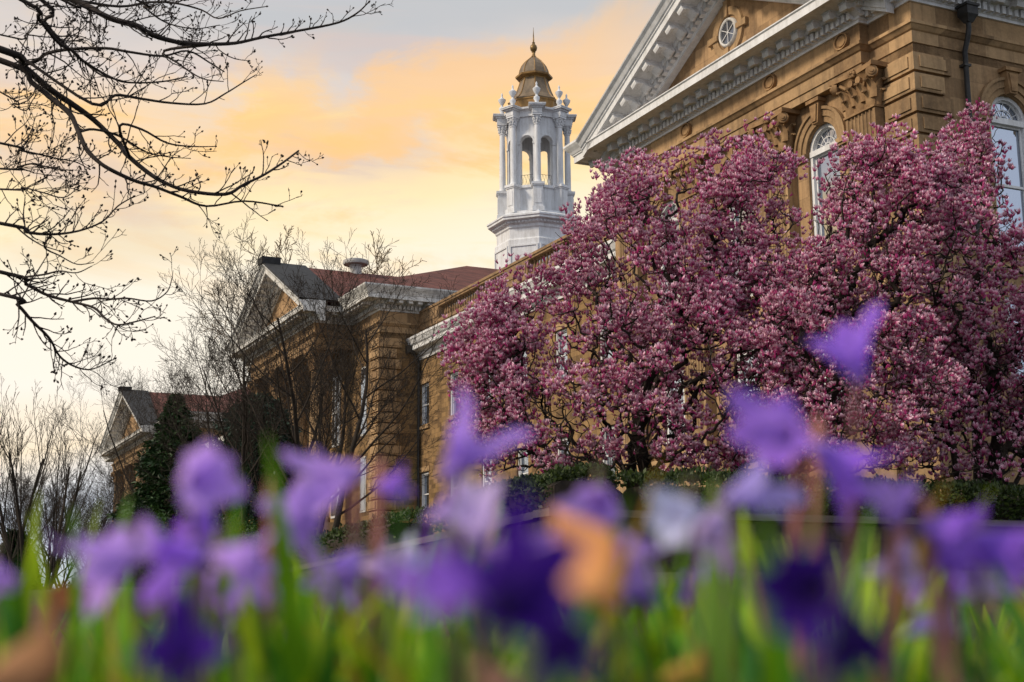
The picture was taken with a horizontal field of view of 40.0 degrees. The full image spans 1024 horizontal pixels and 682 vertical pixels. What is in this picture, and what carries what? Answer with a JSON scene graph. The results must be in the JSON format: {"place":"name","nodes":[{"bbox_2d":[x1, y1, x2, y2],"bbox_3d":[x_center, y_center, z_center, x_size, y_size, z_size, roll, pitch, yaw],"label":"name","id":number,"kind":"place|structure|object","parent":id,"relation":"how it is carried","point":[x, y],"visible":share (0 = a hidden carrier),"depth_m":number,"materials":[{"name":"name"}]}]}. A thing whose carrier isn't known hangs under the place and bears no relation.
{"place":"outdoors","nodes":[
{"label":"outdoors","id":0,"kind":"place"},
{"bbox_2d":[0,0,659,587],"label":"sky","id":1,"kind":"structure","parent":0,"point":[399,104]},
{"bbox_2d":[15,571,1023,604],"bbox_3d":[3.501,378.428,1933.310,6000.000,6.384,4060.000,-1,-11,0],"label":"ground","id":2,"kind":"structure","parent":0,"point":[669,575],"depth_m":11.48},
{"bbox_2d":[0,528,35,589],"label":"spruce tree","id":3,"kind":"object","parent":2,"relation":"on","point":[3,556],"visible":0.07,"depth_m":48.24,"materials":[{"name":"green plant"}]},
{"bbox_2d":[0,377,82,571],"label":"bare tree","id":4,"kind":"object","parent":2,"relation":"on","point":[15,553],"visible":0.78,"depth_m":46.24,"materials":[{"name":"brown plant"}]},
{"bbox_2d":[0,383,110,589],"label":"bare tree","id":5,"kind":"object","parent":2,"relation":"on","point":[54,564],"visible":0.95,"depth_m":43.51,"materials":[{"name":"brown plant"}]},
{"bbox_2d":[0,0,392,394],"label":"overhanging tree","id":6,"kind":"object","parent":2,"relation":"on","point":[45,88],"visible":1,"depth_m":13.72,"materials":[{"name":"black plant"}]},
{"bbox_2d":[29,578,1023,653],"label":"flower bed soil","id":7,"kind":"structure","parent":2,"relation":"on","point":[148,614],"depth_m":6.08,"materials":[{"name":"brown soil"}]},
{"bbox_2d":[0,564,18,591],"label":"squill plant","id":8,"kind":"object","parent":7,"relation":"on","point":[8,579],"visible":1,"depth_m":0.51,"materials":[{"name":"purple plant"}]},
{"bbox_2d":[41,515,169,681],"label":"squill plant","id":9,"kind":"object","parent":7,"relation":"on","point":[113,559],"visible":0.77,"depth_m":0.50,"materials":[{"name":"purple plant"}]},
{"bbox_2d":[86,442,246,681],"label":"squill plant","id":10,"kind":"object","parent":7,"relation":"on","point":[208,481],"visible":0.92,"depth_m":0.54,"materials":[{"name":"purple plant"}]},
{"bbox_2d":[128,585,228,681],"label":"squill plant","id":11,"kind":"object","parent":7,"relation":"on","point":[183,649],"visible":1,"depth_m":0.34,"materials":[{"name":"purple plant"}]},
{"bbox_2d":[141,525,273,681],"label":"squill plant","id":12,"kind":"object","parent":7,"relation":"on","point":[247,566],"visible":0.92,"depth_m":0.49,"materials":[{"name":"purple plant"}]},
{"bbox_2d":[206,563,259,681],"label":"squill plant","id":13,"kind":"object","parent":7,"relation":"on","point":[234,596],"visible":0.3,"depth_m":0.58,"materials":[{"name":"purple plant"}]},
{"bbox_2d":[229,563,277,667],"bbox_3d":[-0.112,0.247,0.747,0.148,0.253,0.078,7,-14,-36],"label":"squill plant","id":14,"kind":"object","parent":7,"relation":"on","point":[232,635],"visible":0.07,"depth_m":0.74,"materials":[{"name":"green plant"}]},
{"bbox_2d":[259,474,338,681],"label":"squill plant","id":15,"kind":"object","parent":7,"relation":"on","point":[303,519],"visible":0.58,"depth_m":0.57,"materials":[{"name":"purple plant"}]},
{"bbox_2d":[280,448,413,676],"bbox_3d":[-0.072,0.202,0.617,0.061,0.303,0.108,-1,-11,0],"label":"squill plant","id":16,"kind":"object","parent":7,"relation":"on","point":[342,475],"visible":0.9,"depth_m":0.62,"materials":[{"name":"purple plant"}]},
{"bbox_2d":[302,530,424,681],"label":"squill plant","id":17,"kind":"object","parent":7,"relation":"on","point":[345,569],"visible":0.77,"depth_m":0.61,"materials":[{"name":"purple plant"}]},
{"bbox_2d":[251,384,532,681],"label":"squill plant","id":18,"kind":"object","parent":7,"relation":"on","point":[467,450],"visible":0.81,"depth_m":0.56,"materials":[{"name":"purple plant"}]},
{"bbox_2d":[381,488,608,681],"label":"squill plant","id":19,"kind":"object","parent":7,"relation":"on","point":[515,586],"visible":1,"depth_m":0.27,"materials":[{"name":"purple plant"}]},
{"bbox_2d":[439,478,552,661],"bbox_3d":[-0.004,0.193,0.488,0.048,0.289,0.110,1,-11,-10],"label":"squill plant","id":20,"kind":"object","parent":7,"relation":"on","point":[470,512],"visible":0.47,"depth_m":0.50,"materials":[{"name":"purple plant"}]},
{"bbox_2d":[0,435,1023,681],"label":"squill leaves","id":21,"kind":"object","parent":7,"relation":"on","point":[300,641],"visible":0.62,"depth_m":0.59,"materials":[{"name":"green plant"}]},
{"bbox_2d":[0,596,69,681],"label":"dry leaf","id":22,"kind":"object","parent":21,"relation":"on","point":[40,654],"visible":1,"depth_m":0.37,"materials":[{"name":"brown plant"}]},
{"bbox_2d":[47,583,85,610],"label":"dry leaf","id":23,"kind":"object","parent":21,"relation":"on","point":[59,597],"visible":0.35,"depth_m":0.80,"materials":[{"name":"brown plant"}]},
{"bbox_2d":[463,657,517,681],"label":"dry leaf","id":24,"kind":"object","parent":21,"relation":"on","point":[484,672],"visible":0.46,"depth_m":0.41,"materials":[{"name":"brown plant"}]},
{"bbox_2d":[551,509,620,609],"bbox_3d":[0.018,0.063,0.400,0.024,0.030,0.015,-7,-37,31],"label":"dry leaf","id":25,"kind":"object","parent":21,"relation":"on","point":[595,577],"visible":0.54,"depth_m":0.40,"materials":[{"name":"orange plant"}]},
{"bbox_2d":[661,645,710,681],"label":"dry leaf","id":26,"kind":"object","parent":21,"relation":"on","point":[673,673],"visible":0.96,"depth_m":0.49,"materials":[{"name":"plant"}]},
{"bbox_2d":[551,463,621,681],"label":"squill plant","id":27,"kind":"object","parent":7,"relation":"on","point":[597,504],"visible":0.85,"depth_m":0.57,"materials":[{"name":"purple plant"}]},
{"bbox_2d":[604,509,666,681],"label":"squill plant","id":28,"kind":"object","parent":7,"relation":"on","point":[636,579],"visible":0.65,"depth_m":0.57,"materials":[{"name":"purple plant"}]},
{"bbox_2d":[679,553,739,603],"bbox_3d":[0.104,0.218,0.592,0.232,0.277,0.065,6,-13,-32],"label":"squill plant","id":29,"kind":"object","parent":7,"relation":"on","point":[685,595],"visible":0.13,"depth_m":0.61,"materials":[{"name":"green plant"}]},
{"bbox_2d":[648,452,867,681],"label":"squill plant","id":30,"kind":"object","parent":7,"relation":"on","point":[673,518],"visible":0.99,"depth_m":0.51,"materials":[{"name":"purple plant"}]},
{"bbox_2d":[728,387,899,681],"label":"squill plant","id":31,"kind":"object","parent":7,"relation":"on","point":[777,434],"visible":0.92,"depth_m":0.53,"materials":[{"name":"purple plant"}]},
{"bbox_2d":[748,545,896,681],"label":"squill plant","id":32,"kind":"object","parent":7,"relation":"on","point":[792,586],"visible":1,"depth_m":0.29,"materials":[{"name":"purple plant"}]},
{"bbox_2d":[803,302,882,605],"bbox_3d":[0.145,0.165,0.552,0.080,0.369,0.069,-10,-15,40],"label":"squill plant","id":33,"kind":"object","parent":7,"relation":"on","point":[846,351],"visible":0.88,"depth_m":0.59,"materials":[{"name":"purple plant"}]},
{"bbox_2d":[844,475,925,681],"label":"squill plant","id":34,"kind":"object","parent":7,"relation":"on","point":[896,568],"visible":0.98,"depth_m":0.54,"materials":[{"name":"purple plant"}]},
{"bbox_2d":[900,556,964,681],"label":"squill plant","id":35,"kind":"object","parent":7,"relation":"on","point":[957,582],"visible":0.48,"depth_m":0.59,"materials":[{"name":"purple plant"}]},
{"bbox_2d":[903,598,961,638],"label":"squill plant","id":36,"kind":"object","parent":7,"relation":"on","point":[923,622],"visible":0.45,"depth_m":0.56,"materials":[{"name":"purple plant"}]},
{"bbox_2d":[917,496,993,681],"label":"squill plant","id":37,"kind":"object","parent":7,"relation":"on","point":[952,540],"visible":1,"depth_m":0.53,"materials":[{"name":"purple plant"}]},
{"bbox_2d":[960,508,1023,681],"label":"squill plant","id":38,"kind":"object","parent":7,"relation":"on","point":[1005,551],"visible":0.82,"depth_m":0.54,"materials":[{"name":"purple plant"}]},
{"bbox_2d":[300,508,1023,578],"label":"garden wall","id":39,"kind":"structure","parent":2,"relation":"on","point":[834,533],"depth_m":21.85,"materials":[{"name":"stone"}]},
{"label":"terrace lawn","id":40,"kind":"structure","parent":0,"visible":0},
{"bbox_2d":[0,466,116,584],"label":"bare tree","id":41,"kind":"object","parent":40,"relation":"on","point":[44,559],"visible":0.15,"depth_m":84.35,"materials":[{"name":"brown plant"}]},
{"bbox_2d":[25,467,123,573],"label":"bare tree","id":42,"kind":"object","parent":40,"relation":"on","point":[87,509],"visible":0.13,"depth_m":94.64,"materials":[{"name":"brown plant"}]},
{"bbox_2d":[0,444,164,586],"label":"bare tree","id":43,"kind":"object","parent":40,"relation":"on","point":[91,518],"visible":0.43,"depth_m":66.08,"materials":[{"name":"grey plant"}]},
{"bbox_2d":[103,494,141,539],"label":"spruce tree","id":44,"kind":"object","parent":40,"relation":"on","point":[118,513],"visible":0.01,"depth_m":68.81,"materials":[{"name":"green plant"}]},
{"bbox_2d":[78,558,188,588],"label":"evergreen shrub","id":45,"kind":"object","parent":40,"relation":"on","point":[182,581],"visible":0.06,"depth_m":41.06,"materials":[{"name":"green plant"}]},
{"bbox_2d":[18,328,275,517],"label":"bare tree","id":46,"kind":"object","parent":40,"relation":"on","point":[129,432],"visible":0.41,"depth_m":79.62,"materials":[{"name":"brown plant"}]},
{"bbox_2d":[106,393,203,587],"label":"spruce tree","id":47,"kind":"object","parent":40,"relation":"on","point":[157,504],"visible":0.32,"depth_m":63.27,"materials":[{"name":"green plant"}]},
{"bbox_2d":[142,508,264,584],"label":"evergreen shrub","id":48,"kind":"object","parent":40,"relation":"on","point":[247,535],"visible":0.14,"depth_m":44.07,"materials":[{"name":"green plant"}]},
{"bbox_2d":[169,391,319,561],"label":"tree","id":49,"kind":"object","parent":40,"relation":"on","point":[254,513],"visible":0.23,"depth_m":58.23,"materials":[{"name":"brown plant"}]},
{"bbox_2d":[127,257,391,541],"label":"bare tree","id":50,"kind":"object","parent":40,"relation":"on","point":[245,440],"visible":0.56,"depth_m":47.58,"materials":[{"name":"brown plant"}]},
{"bbox_2d":[133,503,447,584],"bbox_3d":[-9.858,7.623,44.418,1.735,2.391,37.934,5,-12,-25],"label":"clipped hedge","id":51,"kind":"object","parent":40,"relation":"on","point":[336,542],"visible":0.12,"depth_m":29.50,"materials":[{"name":"green plant"}]},
{"bbox_2d":[198,224,426,381],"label":"bare tree","id":52,"kind":"object","parent":40,"relation":"on","point":[280,249],"visible":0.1,"depth_m":137.09,"materials":[{"name":"brown plant"}]},
{"bbox_2d":[157,212,473,537],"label":"bare tree","id":53,"kind":"object","parent":40,"relation":"on","point":[295,419],"visible":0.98,"depth_m":43.22,"materials":[{"name":"brown plant"}]},
{"bbox_2d":[433,458,620,530],"bbox_3d":[0.154,2.727,23.319,1.598,1.223,4.462,5,-12,-25],"label":"clipped hedge","id":54,"kind":"object","parent":40,"relation":"on","point":[548,488],"visible":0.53,"depth_m":21.67,"materials":[{"name":"green plant"}]},
{"bbox_2d":[98,0,1023,537],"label":"sandstone hall","id":55,"kind":"structure","parent":40,"relation":"on","point":[818,78],"depth_m":53.03,"materials":[{"name":"brown stone"}]},
{"bbox_2d":[331,375,340,518],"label":"window","id":56,"kind":"structure","parent":55,"relation":"in","point":[333,512],"depth_m":90.99,"materials":[{"name":"grey glass"}]},
{"bbox_2d":[360,456,365,512],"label":"window","id":57,"kind":"structure","parent":55,"relation":"in","point":[363,478],"depth_m":85.89,"materials":[{"name":"white glass"}]},
{"bbox_2d":[361,367,366,435],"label":"window","id":58,"kind":"structure","parent":55,"relation":"in","point":[362,382],"depth_m":87.01,"materials":[{"name":"grey glass"}]},
{"bbox_2d":[422,383,428,424],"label":"window","id":59,"kind":"structure","parent":55,"relation":"in","point":[424,388],"depth_m":85.35,"materials":[{"name":"grey glass"}]},
{"bbox_2d":[422,472,428,509],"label":"window","id":60,"kind":"structure","parent":55,"relation":"in","point":[425,490],"depth_m":84.31,"materials":[{"name":"grey glass"}]},
{"bbox_2d":[451,372,458,414],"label":"window","id":61,"kind":"structure","parent":55,"relation":"in","point":[454,409],"depth_m":81.36,"materials":[{"name":"white glass"}]},
{"bbox_2d":[483,459,491,486],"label":"window","id":62,"kind":"structure","parent":55,"relation":"in","point":[485,481],"depth_m":76.52,"materials":[{"name":"white glass"}]},
{"bbox_2d":[518,450,527,487],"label":"window","id":63,"kind":"structure","parent":55,"relation":"in","point":[524,460],"depth_m":72.57,"materials":[{"name":"white glass"}]},
{"bbox_2d":[556,329,567,377],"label":"window","id":64,"kind":"structure","parent":55,"relation":"in","point":[565,330],"depth_m":69.56,"materials":[{"name":"white glass"}]},
{"bbox_2d":[558,438,568,457],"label":"window","id":65,"kind":"structure","parent":55,"relation":"in","point":[559,451],"depth_m":68.71,"materials":[{"name":"white glass"}]},
{"bbox_2d":[600,320,612,364],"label":"window","id":66,"kind":"structure","parent":55,"relation":"in","point":[609,356],"depth_m":65.61,"materials":[{"name":"white paint"}]},
{"bbox_2d":[602,426,615,471],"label":"window","id":67,"kind":"structure","parent":55,"relation":"in","point":[605,461],"depth_m":64.63,"materials":[{"name":"white glass"}]},
{"bbox_2d":[647,178,679,329],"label":"window","id":68,"kind":"structure","parent":55,"relation":"in","point":[670,191],"depth_m":54.84,"materials":[{"name":"white paint"}]},
{"bbox_2d":[666,370,684,443],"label":"window","id":69,"kind":"structure","parent":55,"relation":"in","point":[683,398],"depth_m":53.72,"materials":[{"name":"white glass"}]},
{"bbox_2d":[707,0,748,57],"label":"oculus window","id":70,"kind":"structure","parent":55,"relation":"in","point":[728,33],"depth_m":51.58,"materials":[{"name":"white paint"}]},
{"bbox_2d":[717,140,760,302],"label":"window","id":71,"kind":"structure","parent":55,"relation":"in","point":[731,151],"depth_m":50.64,"materials":[{"name":"white paint"}]},
{"bbox_2d":[737,351,758,390],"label":"window","id":72,"kind":"structure","parent":55,"relation":"in","point":[740,372],"depth_m":49.65,"materials":[{"name":"white glass"}]},
{"bbox_2d":[794,96,846,274],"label":"window","id":73,"kind":"structure","parent":55,"relation":"in","point":[831,132],"depth_m":46.47,"materials":[{"name":"white paint"}]},
{"bbox_2d":[976,66,1023,256],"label":"window","id":74,"kind":"structure","parent":55,"relation":"in","point":[1011,118],"depth_m":43.89,"materials":[{"name":"glass"}]},
{"bbox_2d":[1005,297,1023,374],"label":"window","id":75,"kind":"structure","parent":55,"relation":"in","point":[1005,297],"depth_m":42.55,"materials":[{"name":"white paint"}]},
{"bbox_2d":[433,111,850,509],"bbox_3d":[2.447,-0.643,27.023,8.054,8.028,4.799,-1,-11,0],"label":"magnolia tree","id":76,"kind":"object","parent":40,"relation":"on","point":[709,301],"visible":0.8,"depth_m":26.79,"materials":[{"name":"pink plant"}]},
{"bbox_2d":[608,465,1023,520],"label":"clipped hedge","id":77,"kind":"object","parent":40,"relation":"on","point":[1006,504],"visible":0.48,"depth_m":22.90,"materials":[{"name":"green plant"}]},
{"bbox_2d":[703,113,1003,478],"bbox_3d":[6.208,-0.641,25.530,5.589,7.331,3.926,-1,-11,0],"label":"magnolia tree","id":78,"kind":"object","parent":40,"relation":"on","point":[814,291],"visible":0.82,"depth_m":25.22,"materials":[{"name":"pink plant"}]},
{"bbox_2d":[872,97,1023,495],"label":"magnolia tree","id":79,"kind":"object","parent":40,"relation":"on","point":[974,359],"visible":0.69,"depth_m":26.60,"materials":[{"name":"pink plant"}]}
]}

